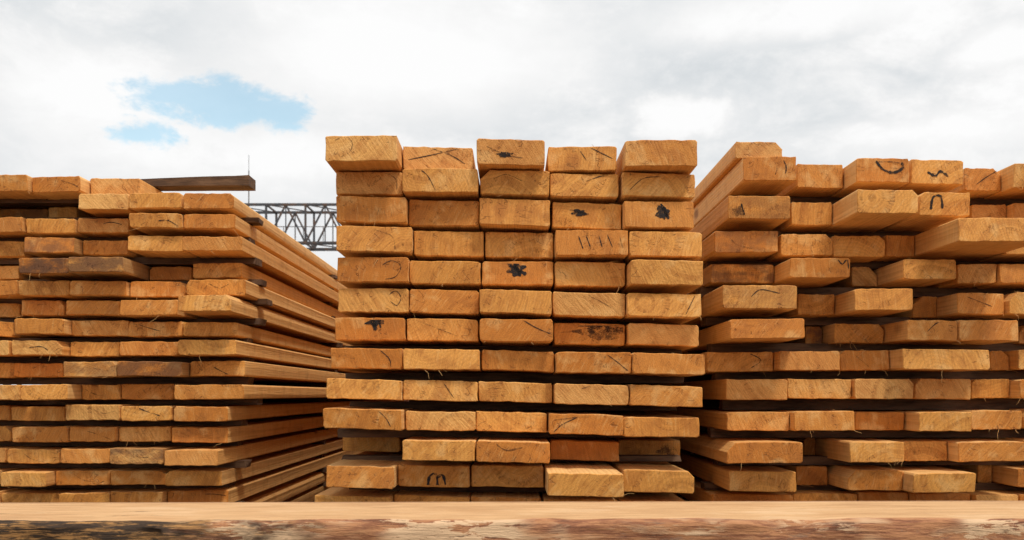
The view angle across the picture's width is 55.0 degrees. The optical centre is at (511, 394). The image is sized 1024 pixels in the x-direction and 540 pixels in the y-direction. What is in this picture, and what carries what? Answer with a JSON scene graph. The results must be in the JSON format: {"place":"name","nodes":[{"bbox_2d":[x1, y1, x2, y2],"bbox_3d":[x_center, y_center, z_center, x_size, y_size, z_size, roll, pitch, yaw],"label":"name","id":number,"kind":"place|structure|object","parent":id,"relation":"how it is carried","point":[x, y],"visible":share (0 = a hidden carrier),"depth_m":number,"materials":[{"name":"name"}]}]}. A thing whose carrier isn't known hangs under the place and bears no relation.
{"place":"outdoors","nodes":[
{"label":"outdoors","id":0,"kind":"place"},
{"bbox_2d":[0,0,1023,269],"label":"sky","id":1,"kind":"structure","parent":0,"point":[102,89],"materials":[{"name":"white"}]},
{"label":"ground","id":2,"kind":"structure","parent":0,"visible":0},
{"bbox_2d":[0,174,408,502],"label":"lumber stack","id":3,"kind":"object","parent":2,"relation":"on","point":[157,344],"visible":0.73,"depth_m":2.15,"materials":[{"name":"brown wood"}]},
{"bbox_2d":[244,203,339,250],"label":"gantry crane","id":4,"kind":"object","parent":2,"relation":"on","point":[305,238],"visible":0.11,"depth_m":59.97,"materials":[{"name":"metal"}]},
{"bbox_2d":[315,135,704,501],"bbox_3d":[-0.019,0.146,4.078,0.876,1.303,4.480,0,0,0],"label":"lumber stack","id":5,"kind":"object","parent":2,"relation":"on","point":[517,314],"visible":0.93,"depth_m":1.98,"materials":[{"name":"brown wood"}]},
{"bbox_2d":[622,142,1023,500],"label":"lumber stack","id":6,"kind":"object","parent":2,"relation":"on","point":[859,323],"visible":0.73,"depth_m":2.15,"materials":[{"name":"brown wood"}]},
{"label":"support blocks","id":7,"kind":"object","parent":2,"relation":"on","visible":0},
{"bbox_2d":[0,501,1023,539],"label":"beam","id":8,"kind":"structure","parent":7,"relation":"on","point":[767,520],"depth_m":1.31,"materials":[{"name":"brown wood"}]}
]}

